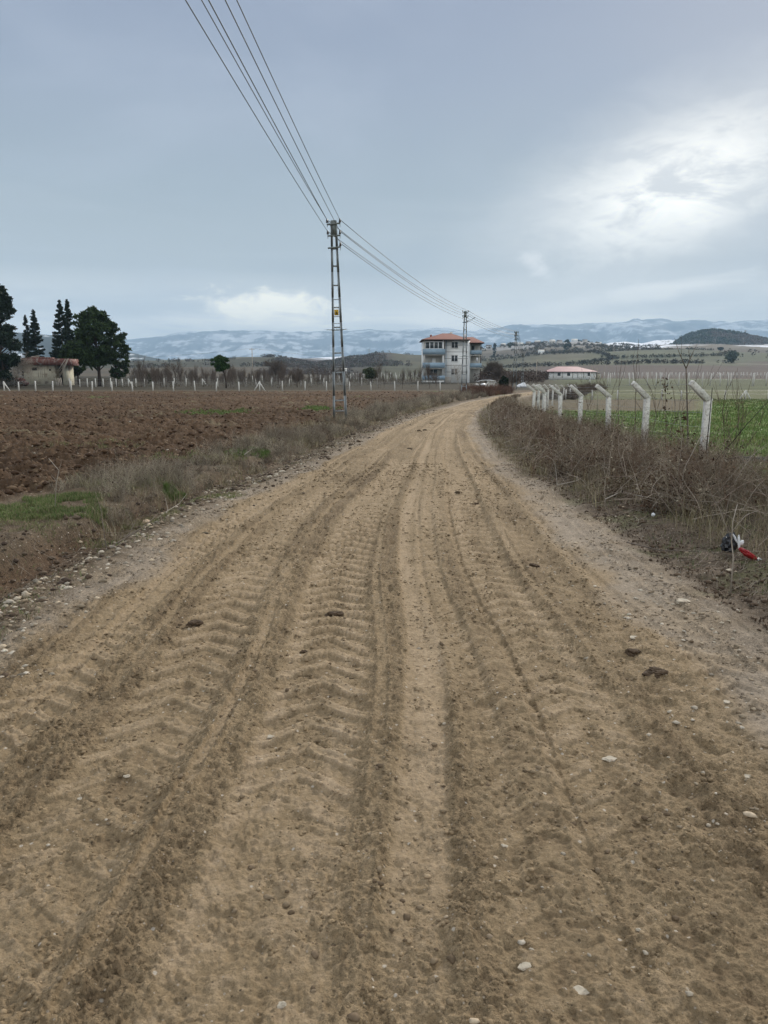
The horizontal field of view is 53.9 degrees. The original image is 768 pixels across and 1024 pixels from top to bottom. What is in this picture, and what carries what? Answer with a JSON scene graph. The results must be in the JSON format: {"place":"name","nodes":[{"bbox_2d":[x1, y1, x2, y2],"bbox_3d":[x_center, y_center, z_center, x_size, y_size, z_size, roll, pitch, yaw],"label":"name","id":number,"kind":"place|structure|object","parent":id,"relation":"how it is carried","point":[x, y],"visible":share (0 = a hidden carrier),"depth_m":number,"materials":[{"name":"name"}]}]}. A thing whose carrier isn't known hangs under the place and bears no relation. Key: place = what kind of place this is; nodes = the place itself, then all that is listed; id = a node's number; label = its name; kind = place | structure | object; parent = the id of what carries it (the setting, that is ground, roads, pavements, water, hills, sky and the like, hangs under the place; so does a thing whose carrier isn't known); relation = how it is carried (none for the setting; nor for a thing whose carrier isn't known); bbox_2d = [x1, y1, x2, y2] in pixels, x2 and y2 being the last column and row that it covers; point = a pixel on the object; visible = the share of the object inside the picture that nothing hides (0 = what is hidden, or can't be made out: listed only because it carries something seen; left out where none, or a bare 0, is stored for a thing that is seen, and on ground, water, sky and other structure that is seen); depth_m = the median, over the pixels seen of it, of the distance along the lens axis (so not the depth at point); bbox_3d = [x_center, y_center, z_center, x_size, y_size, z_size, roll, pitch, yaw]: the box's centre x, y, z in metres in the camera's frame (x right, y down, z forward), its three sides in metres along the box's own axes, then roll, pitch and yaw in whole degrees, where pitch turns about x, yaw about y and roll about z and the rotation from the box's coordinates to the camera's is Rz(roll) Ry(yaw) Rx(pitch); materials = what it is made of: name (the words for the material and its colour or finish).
{"place":"outdoors","nodes":[
{"label":"outdoors","id":0,"kind":"place"},
{"bbox_2d":[1,332,164,360],"bbox_3d":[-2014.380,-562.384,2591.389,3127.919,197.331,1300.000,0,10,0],"label":"hill","id":1,"kind":"structure","parent":0,"point":[46,343],"depth_m":2344.88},
{"bbox_2d":[0,390,522,497],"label":"ploughed field","id":2,"kind":"structure","parent":0,"point":[11,448],"depth_m":27.68,"materials":[{"name":"soil"}]},
{"bbox_2d":[1,393,403,489],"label":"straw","id":3,"kind":"object","parent":2,"relation":"on","point":[132,428],"visible":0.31,"depth_m":27.08,"materials":[{"name":"plant"}]},
{"bbox_2d":[3,381,440,390],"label":"post fence","id":4,"kind":"object","parent":2,"relation":"on","point":[259,383],"visible":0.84,"depth_m":84.75,"materials":[{"name":"concrete"}]},
{"bbox_2d":[0,390,450,495],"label":"soil clods","id":5,"kind":"object","parent":2,"relation":"on","point":[41,485],"visible":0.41,"depth_m":19.36,"materials":[{"name":"soil"}]},
{"bbox_2d":[326,219,346,417],"bbox_3d":[-1.710,-6.860,27.192,0.922,7.030,0.325,-1,10,0],"label":"utility pole","id":6,"kind":"object","parent":2,"relation":"on","point":[332,223],"visible":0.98,"depth_m":27.10,"materials":[{"name":"metal"}]},
{"bbox_2d":[185,0,327,231],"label":"power cable","id":7,"kind":"object","parent":6,"relation":"attached to","point":[244,98],"visible":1,"depth_m":13.29,"materials":[{"name":"metal"}]},
{"bbox_2d":[201,0,322,212],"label":"power cable","id":8,"kind":"object","parent":6,"relation":"attached to","point":[253,92],"visible":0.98,"depth_m":14.11,"materials":[{"name":"metal"}]},
{"bbox_2d":[208,0,339,241],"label":"power cable","id":9,"kind":"object","parent":6,"relation":"attached to","point":[262,101],"visible":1,"depth_m":12.42,"materials":[{"name":"metal"}]},
{"bbox_2d":[225,0,339,230],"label":"power cable","id":10,"kind":"object","parent":6,"relation":"attached to","point":[274,100],"visible":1,"depth_m":13.48,"materials":[{"name":"metal"}]},
{"bbox_2d":[236,0,339,218],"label":"power cable","id":11,"kind":"object","parent":6,"relation":"attached to","point":[279,93],"visible":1,"depth_m":14.12,"materials":[{"name":"metal"}]},
{"bbox_2d":[329,232,457,313],"bbox_3d":[2.350,-13.108,45.321,0.020,0.398,38.976,2,10,13],"label":"power cable","id":12,"kind":"object","parent":6,"relation":"attached to","point":[387,274],"visible":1,"depth_m":35.48,"materials":[{"name":"metal"}]},
{"bbox_2d":[460,311,475,390],"bbox_3d":[7.075,-13.604,64.595,1.401,7.087,0.372,1,10,6],"label":"utility pole","id":13,"kind":"object","parent":2,"relation":"on","point":[464,322],"visible":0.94,"depth_m":64.51,"materials":[{"name":"metal"}]},
{"bbox_2d":[329,221,462,310],"bbox_3d":[2.336,-13.496,45.251,0.020,0.400,38.978,2,10,13],"label":"power cable","id":14,"kind":"object","parent":13,"relation":"attached to","point":[389,267],"visible":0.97,"depth_m":36.09,"materials":[{"name":"metal"}]},
{"bbox_2d":[341,220,465,309],"bbox_3d":[2.788,-13.499,45.251,0.020,0.395,38.979,2,10,13],"label":"power cable","id":15,"kind":"object","parent":13,"relation":"attached to","point":[392,262],"visible":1,"depth_m":34.43,"materials":[{"name":"metal"}]},
{"bbox_2d":[0,390,535,643],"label":"verge","id":16,"kind":"structure","parent":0,"point":[61,531],"depth_m":8.29,"materials":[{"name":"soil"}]},
{"bbox_2d":[95,491,153,554],"bbox_3d":[-3.009,0.088,8.813,0.761,0.404,2.343,-3,11,-18],"label":"fallen branch","id":17,"kind":"object","parent":16,"relation":"on","point":[125,537],"visible":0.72,"depth_m":8.63,"materials":[{"name":"wood"}]},
{"bbox_2d":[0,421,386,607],"bbox_3d":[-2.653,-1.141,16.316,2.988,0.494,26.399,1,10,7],"label":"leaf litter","id":18,"kind":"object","parent":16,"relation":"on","point":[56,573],"visible":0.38,"depth_m":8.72,"materials":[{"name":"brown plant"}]},
{"bbox_2d":[0,410,433,680],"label":"gravel","id":19,"kind":"structure","parent":16,"relation":"on","point":[27,595],"depth_m":6.62,"materials":[{"name":"grey gravel"}]},
{"bbox_2d":[0,410,434,677],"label":"mud crumbs","id":20,"kind":"object","parent":16,"relation":"on","point":[62,581],"visible":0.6,"depth_m":8.57,"materials":[{"name":"soil"}]},
{"bbox_2d":[45,388,499,547],"bbox_3d":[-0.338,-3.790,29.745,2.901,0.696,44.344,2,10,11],"label":"dry grass","id":21,"kind":"structure","parent":16,"relation":"on","point":[241,477],"depth_m":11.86,"materials":[{"name":"brown plant"}]},
{"bbox_2d":[0,404,767,554],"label":"grass","id":22,"kind":"structure","parent":16,"relation":"on","point":[44,506],"depth_m":9.41,"materials":[{"name":"green plant"}]},
{"bbox_2d":[0,419,767,611],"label":"twig litter","id":23,"kind":"object","parent":16,"relation":"on","point":[713,558],"visible":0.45,"depth_m":7.84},
{"bbox_2d":[458,382,515,395],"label":"bramble thicket","id":24,"kind":"object","parent":16,"relation":"on","point":[491,389],"visible":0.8,"depth_m":71.36,"materials":[{"name":"plant"}]},
{"bbox_2d":[0,390,767,1023],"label":"road","id":25,"kind":"structure","parent":0,"point":[188,950],"depth_m":3.19,"materials":[{"name":"brown soil"}]},
{"bbox_2d":[186,619,202,626],"bbox_3d":[-1.291,0.759,5.130,0.119,0.055,0.084,-5,11,-27],"label":"mud clod","id":26,"kind":"object","parent":25,"relation":"on","point":[194,622],"visible":0.98,"depth_m":5.10,"materials":[{"name":"soil"}]},
{"bbox_2d":[324,611,343,616],"bbox_3d":[-0.353,0.734,5.363,0.144,0.072,0.097,0,10,0],"label":"mud clod","id":27,"kind":"object","parent":25,"relation":"on","point":[334,613],"visible":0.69,"depth_m":5.34,"materials":[{"name":"soil"}]},
{"bbox_2d":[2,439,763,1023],"bbox_3d":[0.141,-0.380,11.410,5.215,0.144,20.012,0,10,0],"label":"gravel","id":28,"kind":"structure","parent":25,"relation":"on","point":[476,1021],"depth_m":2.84,"materials":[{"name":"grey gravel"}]},
{"bbox_2d":[0,429,767,1023],"bbox_3d":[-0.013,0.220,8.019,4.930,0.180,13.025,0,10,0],"label":"mud crumbs","id":29,"kind":"object","parent":25,"relation":"on","point":[314,892],"visible":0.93,"depth_m":3.57,"materials":[{"name":"soil"}]},
{"bbox_2d":[517,962,530,970],"bbox_3d":[0.402,1.296,2.155,0.033,0.009,0.037,7,12,33],"label":"stone","id":30,"kind":"object","parent":25,"relation":"on","point":[523,966],"visible":1,"depth_m":2.15,"materials":[{"name":"stone"}]},
{"bbox_2d":[574,985,588,994],"bbox_3d":[0.542,1.309,2.065,0.042,0.011,0.042,0,10,0],"label":"stone","id":31,"kind":"object","parent":25,"relation":"on","point":[580,990],"visible":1,"depth_m":2.06,"materials":[{"name":"stone"}]},
{"bbox_2d":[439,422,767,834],"bbox_3d":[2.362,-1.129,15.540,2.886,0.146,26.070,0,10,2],"label":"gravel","id":32,"kind":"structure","parent":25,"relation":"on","point":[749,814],"depth_m":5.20,"materials":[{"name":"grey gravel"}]},
{"bbox_2d":[624,648,640,656],"bbox_3d":[1.482,0.837,4.509,0.112,0.049,0.074,0,10,0],"label":"mud clod","id":33,"kind":"object","parent":25,"relation":"on","point":[632,652],"visible":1,"depth_m":4.49,"materials":[{"name":"soil"}]},
{"bbox_2d":[642,666,667,678],"bbox_3d":[1.496,0.890,4.161,0.127,0.055,0.112,7,12,33],"label":"mud clod","id":34,"kind":"object","parent":25,"relation":"on","point":[658,672],"visible":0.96,"depth_m":4.14,"materials":[{"name":"soil"}]},
{"bbox_2d":[0,341,767,389],"bbox_3d":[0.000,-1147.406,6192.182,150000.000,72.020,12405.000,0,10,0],"label":"ground","id":35,"kind":"structure","parent":0,"point":[749,363],"depth_m":548.87,"materials":[{"name":"brown soil"}]},
{"bbox_2d":[0,331,22,386],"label":"pine tree","id":36,"kind":"object","parent":35,"relation":"on","point":[7,360],"visible":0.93,"depth_m":111.33,"materials":[{"name":"green plant"}]},
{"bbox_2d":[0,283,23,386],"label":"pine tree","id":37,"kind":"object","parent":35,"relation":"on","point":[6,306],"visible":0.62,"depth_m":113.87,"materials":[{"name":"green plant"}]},
{"bbox_2d":[0,376,27,387],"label":"scrub","id":38,"kind":"object","parent":35,"relation":"on","point":[10,382],"visible":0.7,"depth_m":105.24,"materials":[{"name":"plant"}]},
{"bbox_2d":[9,351,35,386],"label":"bare tree","id":39,"kind":"object","parent":35,"relation":"on","point":[22,365],"visible":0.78,"depth_m":115.94,"materials":[{"name":"plant"}]},
{"bbox_2d":[20,315,33,375],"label":"spruce tree","id":40,"kind":"object","parent":35,"relation":"on","point":[26,331],"visible":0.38,"depth_m":150.85,"materials":[{"name":"green plant"}]},
{"bbox_2d":[26,309,45,357],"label":"spruce tree","id":41,"kind":"object","parent":35,"relation":"on","point":[34,338],"visible":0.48,"depth_m":145.97,"materials":[{"name":"green plant"}]},
{"bbox_2d":[21,355,78,385],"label":"ruined hut","id":42,"kind":"object","parent":35,"relation":"on","point":[57,372],"visible":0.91,"depth_m":125.95,"materials":[{"name":"beige paint"}]},
{"bbox_2d":[48,300,79,376],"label":"spruce tree","id":43,"kind":"object","parent":35,"relation":"on","point":[57,342],"visible":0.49,"depth_m":137.79,"materials":[{"name":"green plant"}]},
{"bbox_2d":[61,299,74,348],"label":"spruce tree","id":44,"kind":"object","parent":35,"relation":"on","point":[68,314],"visible":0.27,"depth_m":141.56,"materials":[{"name":"green plant"}]},
{"bbox_2d":[57,340,85,384],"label":"pine tree","id":45,"kind":"object","parent":35,"relation":"on","point":[77,370],"visible":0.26,"depth_m":132.95,"materials":[{"name":"green plant"}]},
{"bbox_2d":[66,305,122,385],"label":"pine tree","id":46,"kind":"object","parent":35,"relation":"on","point":[84,350],"visible":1,"depth_m":115.37,"materials":[{"name":"green plant"}]},
{"bbox_2d":[102,325,131,385],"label":"pine tree","id":47,"kind":"object","parent":35,"relation":"on","point":[115,371],"visible":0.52,"depth_m":120.21,"materials":[{"name":"green plant"}]},
{"bbox_2d":[161,363,168,388],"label":"orchard tree","id":48,"kind":"object","parent":35,"relation":"on","point":[165,371],"visible":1,"depth_m":99.02,"materials":[{"name":"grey plant"}]},
{"bbox_2d":[168,356,186,385],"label":"bare tree","id":49,"kind":"object","parent":35,"relation":"on","point":[177,368],"visible":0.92,"depth_m":117.99,"materials":[{"name":"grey plant"}]},
{"bbox_2d":[127,356,281,367],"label":"scrub","id":50,"kind":"object","parent":35,"relation":"on","point":[178,359],"visible":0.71,"depth_m":788.70,"materials":[{"name":"brown plant"}]},
{"bbox_2d":[209,354,229,387],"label":"stone pine","id":51,"kind":"object","parent":35,"relation":"on","point":[220,364],"visible":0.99,"depth_m":102.49,"materials":[{"name":"green plant"}]},
{"bbox_2d":[69,378,377,386],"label":"post fence","id":52,"kind":"object","parent":35,"relation":"on","point":[174,382],"visible":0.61,"depth_m":114.21,"materials":[{"name":"concrete"}]},
{"bbox_2d":[68,376,434,388],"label":"scrub","id":53,"kind":"object","parent":35,"relation":"on","point":[354,380],"visible":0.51,"depth_m":141.97,"materials":[{"name":"plant"}]},
{"bbox_2d":[263,358,286,381],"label":"bare tree","id":54,"kind":"object","parent":35,"relation":"on","point":[276,367],"visible":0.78,"depth_m":180.98,"materials":[{"name":"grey plant"}]},
{"bbox_2d":[290,370,303,386],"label":"bare tree","id":55,"kind":"object","parent":35,"relation":"on","point":[292,376],"visible":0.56,"depth_m":112.94,"materials":[{"name":"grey plant"}]},
{"bbox_2d":[254,364,357,375],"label":"woodland","id":56,"kind":"object","parent":35,"relation":"on","point":[316,368],"visible":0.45,"depth_m":521.20,"materials":[{"name":"plant"}]},
{"bbox_2d":[259,351,413,367],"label":"woodland","id":57,"kind":"object","parent":35,"relation":"on","point":[364,360],"visible":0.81,"depth_m":815.38,"materials":[{"name":"plant"}]},
{"bbox_2d":[362,366,378,384],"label":"round tree","id":58,"kind":"object","parent":35,"relation":"on","point":[369,372],"visible":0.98,"depth_m":132.05,"materials":[{"name":"green plant"}]},
{"bbox_2d":[419,332,484,382],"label":"apartment house","id":59,"kind":"structure","parent":35,"relation":"on","point":[442,353],"depth_m":161.05,"materials":[{"name":"white paint"}]},
{"bbox_2d":[425,341,442,348],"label":"loggia window","id":60,"kind":"structure","parent":59,"relation":"in","point":[429,344],"depth_m":159.37,"materials":[{"name":"white glass"}]},
{"bbox_2d":[481,360,506,378],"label":"bare tree","id":61,"kind":"object","parent":35,"relation":"on","point":[490,366],"visible":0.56,"depth_m":170.82,"materials":[{"name":"brown plant"}]},
{"bbox_2d":[490,367,505,383],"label":"bare tree","id":62,"kind":"object","parent":35,"relation":"on","point":[496,373],"visible":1,"depth_m":147.22,"materials":[{"name":"brown plant"}]},
{"bbox_2d":[498,376,508,385],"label":"evergreen bush","id":63,"kind":"object","parent":35,"relation":"on","point":[504,382],"visible":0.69,"depth_m":91.54,"materials":[{"name":"green plant"}]},
{"bbox_2d":[472,369,549,382],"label":"scrub","id":64,"kind":"object","parent":35,"relation":"on","point":[531,375],"visible":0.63,"depth_m":156.22,"materials":[{"name":"plant"}]},
{"bbox_2d":[512,331,517,388],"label":"utility pole","id":65,"kind":"object","parent":35,"relation":"on","point":[515,335],"visible":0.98,"depth_m":95.96,"materials":[{"name":"metal"}]},
{"bbox_2d":[481,350,619,362],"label":"hedgerow","id":66,"kind":"object","parent":35,"relation":"on","point":[610,357],"visible":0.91,"depth_m":867.73,"materials":[{"name":"green plant"}]},
{"bbox_2d":[480,339,660,357],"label":"woodland","id":67,"kind":"object","parent":35,"relation":"on","point":[601,345],"visible":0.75,"depth_m":1160.83,"materials":[{"name":"green plant"}]},
{"bbox_2d":[543,367,599,379],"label":"farm shed","id":68,"kind":"structure","parent":35,"relation":"on","point":[562,373],"depth_m":241.15,"materials":[{"name":"white concrete"}]},
{"bbox_2d":[481,358,704,368],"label":"hedgerow","id":69,"kind":"object","parent":35,"relation":"on","point":[656,361],"visible":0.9,"depth_m":642.06,"materials":[{"name":"plant"}]},
{"bbox_2d":[593,346,713,351],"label":"hedgerow","id":70,"kind":"object","parent":35,"relation":"on","point":[643,348],"visible":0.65,"depth_m":997.25,"materials":[{"name":"green plant"}]},
{"bbox_2d":[600,352,725,357],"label":"hedgerow","id":71,"kind":"object","parent":35,"relation":"on","point":[668,355],"visible":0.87,"depth_m":824.23,"materials":[{"name":"green plant"}]},
{"bbox_2d":[589,373,767,385],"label":"post fence","id":72,"kind":"object","parent":35,"relation":"on","point":[682,379],"visible":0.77,"depth_m":123.12,"materials":[{"name":"concrete"}]},
{"bbox_2d":[600,372,767,377],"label":"post fence","id":73,"kind":"object","parent":35,"relation":"on","point":[685,376],"visible":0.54,"depth_m":329.48,"materials":[{"name":"concrete"}]},
{"bbox_2d":[724,350,738,362],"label":"lone tree","id":74,"kind":"object","parent":35,"relation":"on","point":[732,355],"visible":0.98,"depth_m":742.22,"materials":[{"name":"green plant"}]},
{"bbox_2d":[717,348,767,362],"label":"scrub","id":75,"kind":"object","parent":35,"relation":"on","point":[722,352],"visible":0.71,"depth_m":860.25,"materials":[{"name":"plant"}]},
{"bbox_2d":[0,0,767,338],"label":"sky","id":76,"kind":"structure","parent":0,"point":[526,162],"materials":[{"name":"grey"}]},
{"bbox_2d":[97,318,767,359],"bbox_3d":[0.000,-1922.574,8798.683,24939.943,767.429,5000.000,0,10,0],"label":"mountains","id":77,"kind":"structure","parent":0,"point":[206,344],"depth_m":8229.55,"materials":[{"name":"blue stone"}]},
{"bbox_2d":[478,410,767,640],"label":"grass verge","id":78,"kind":"object","parent":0,"point":[752,625],"depth_m":7.42,"materials":[{"name":"brown plant"}]},
{"bbox_2d":[478,421,767,633],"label":"mud crumbs","id":79,"kind":"object","parent":78,"relation":"on","point":[745,594],"visible":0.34,"depth_m":6.74,"materials":[{"name":"soil"}]},
{"bbox_2d":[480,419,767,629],"bbox_3d":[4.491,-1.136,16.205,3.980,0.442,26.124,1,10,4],"label":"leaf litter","id":80,"kind":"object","parent":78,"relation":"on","point":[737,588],"visible":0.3,"depth_m":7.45,"materials":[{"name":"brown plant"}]},
{"bbox_2d":[657,377,672,461],"bbox_3d":[4.857,-1.548,13.129,0.297,1.584,0.281,0,10,0],"label":"dock weed","id":81,"kind":"object","parent":78,"relation":"on","point":[664,386],"visible":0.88,"depth_m":13.06,"materials":[{"name":"plant"}]},
{"bbox_2d":[670,413,695,477],"bbox_3d":[3.766,-0.670,9.626,0.294,1.188,0.296,-5,11,-27],"label":"dock weed","id":82,"kind":"object","parent":78,"relation":"on","point":[678,431],"visible":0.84,"depth_m":9.59,"materials":[{"name":"plant"}]},
{"bbox_2d":[627,531,748,558],"bbox_3d":[3.061,0.313,7.245,0.782,0.100,1.369,-7,12,-35],"label":"fallen branch","id":83,"kind":"object","parent":78,"relation":"on","point":[677,550],"visible":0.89,"depth_m":7.18,"materials":[{"name":"wood"}]},
{"bbox_2d":[720,532,737,552],"bbox_3d":[3.178,0.294,6.941,0.162,0.240,0.136,6,8,-18],"label":"rubbish bag","id":84,"kind":"object","parent":78,"relation":"on","point":[725,545],"visible":0.72,"depth_m":6.90,"materials":[{"name":"black plastic"}]},
{"bbox_2d":[718,504,757,594],"bbox_3d":[2.678,0.304,5.745,0.330,0.736,0.013,0,10,0],"label":"dead stick","id":85,"kind":"object","parent":78,"relation":"on","point":[732,547],"visible":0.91,"depth_m":5.73,"materials":[{"name":"brown wood"}]},
{"bbox_2d":[733,534,760,559],"bbox_3d":[3.174,0.318,6.574,0.278,0.257,0.091,0,10,0],"label":"plastic wrapper","id":86,"kind":"object","parent":78,"relation":"on","point":[747,554],"visible":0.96,"depth_m":6.56,"materials":[{"name":"red plastic"}]},
{"bbox_2d":[607,340,673,345],"bbox_3d":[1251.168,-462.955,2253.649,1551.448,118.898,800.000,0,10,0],"label":"snowfield","id":87,"kind":"structure","parent":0,"point":[661,342],"depth_m":2203.35,"materials":[{"name":"white snow"}]},
{"bbox_2d":[518,390,767,456],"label":"grass field","id":88,"kind":"structure","parent":0,"point":[626,396],"depth_m":59.88,"materials":[{"name":"plant"}]},
{"bbox_2d":[531,381,607,399],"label":"bramble thicket","id":89,"kind":"object","parent":88,"relation":"on","point":[571,396],"visible":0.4,"depth_m":77.47,"materials":[{"name":"brown plant"}]},
{"bbox_2d":[457,393,767,563],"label":"bramble thicket","id":90,"kind":"object","parent":88,"relation":"on","point":[696,484],"visible":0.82,"depth_m":11.08,"materials":[{"name":"brown plant"}]},
{"bbox_2d":[526,380,712,467],"bbox_3d":[10.885,-6.962,45.480,3.525,2.267,69.308,2,10,12],"label":"concrete post fence","id":91,"kind":"object","parent":88,"relation":"on","point":[701,393],"visible":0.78,"depth_m":15.26,"materials":[{"name":"concrete"}]},
{"bbox_2d":[476,403,767,556],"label":"dry grass","id":92,"kind":"structure","parent":88,"relation":"on","point":[674,518],"depth_m":9.39,"materials":[{"name":"brown plant"}]},
{"bbox_2d":[498,394,767,487],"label":"grass","id":93,"kind":"structure","parent":88,"relation":"on","point":[732,423],"depth_m":32.93,"materials":[{"name":"green plant"}]},
{"bbox_2d":[633,371,669,443],"bbox_3d":[5.554,-2.022,15.782,0.526,1.921,0.842,0,10,0],"label":"bare shrub","id":94,"kind":"object","parent":88,"relation":"on","point":[653,400],"visible":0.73,"depth_m":15.59,"materials":[{"name":"plant"}]},
{"bbox_2d":[565,389,767,399],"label":"post fence","id":95,"kind":"object","parent":88,"relation":"on","point":[745,392],"visible":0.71,"depth_m":66.20,"materials":[{"name":"concrete"}]},
{"bbox_2d":[675,341,697,450],"bbox_3d":[6.052,-2.235,15.348,0.474,2.642,0.036,0,10,0],"label":"bare sapling","id":96,"kind":"object","parent":88,"relation":"on","point":[686,387],"visible":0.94,"depth_m":15.29,"materials":[{"name":"brown plant"}]},
{"bbox_2d":[668,362,722,438],"bbox_3d":[6.678,-2.193,16.526,0.640,2.207,1.019,-6,12,-32],"label":"bare shrub","id":97,"kind":"object","parent":88,"relation":"on","point":[685,398],"visible":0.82,"depth_m":16.61,"materials":[{"name":"plant"}]},
{"bbox_2d":[713,375,756,452],"bbox_3d":[5.702,-1.383,12.425,0.334,1.842,0.670,-8,13,-37],"label":"bare shrub","id":98,"kind":"object","parent":88,"relation":"on","point":[723,415],"visible":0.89,"depth_m":12.42,"materials":[{"name":"plant"}]},
{"bbox_2d":[718,368,752,453],"bbox_3d":[6.214,-1.548,13.431,0.409,2.002,0.468,8,13,36],"label":"bare shrub","id":99,"kind":"object","parent":88,"relation":"on","point":[739,405],"visible":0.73,"depth_m":13.43,"materials":[{"name":"plant"}]},
{"bbox_2d":[721,391,767,459],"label":"bare shrub","id":100,"kind":"object","parent":88,"relation":"on","point":[744,421],"visible":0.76,"depth_m":11.29,"materials":[{"name":"plant"}]},
{"bbox_2d":[677,332,767,344],"bbox_3d":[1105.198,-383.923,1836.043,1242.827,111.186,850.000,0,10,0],"label":"hill","id":101,"kind":"structure","parent":0,"point":[743,343],"depth_m":1722.56,"materials":[{"name":"green plant"}]},
{"bbox_2d":[670,328,749,344],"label":"forest","id":102,"kind":"object","parent":101,"relation":"on","point":[689,336],"visible":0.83,"depth_m":1743.50,"materials":[{"name":"green plant"}]},
{"bbox_2d":[707,330,767,344],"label":"woodland","id":103,"kind":"object","parent":101,"relation":"on","point":[763,341],"visible":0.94,"depth_m":1758.42,"materials":[{"name":"green plant"}]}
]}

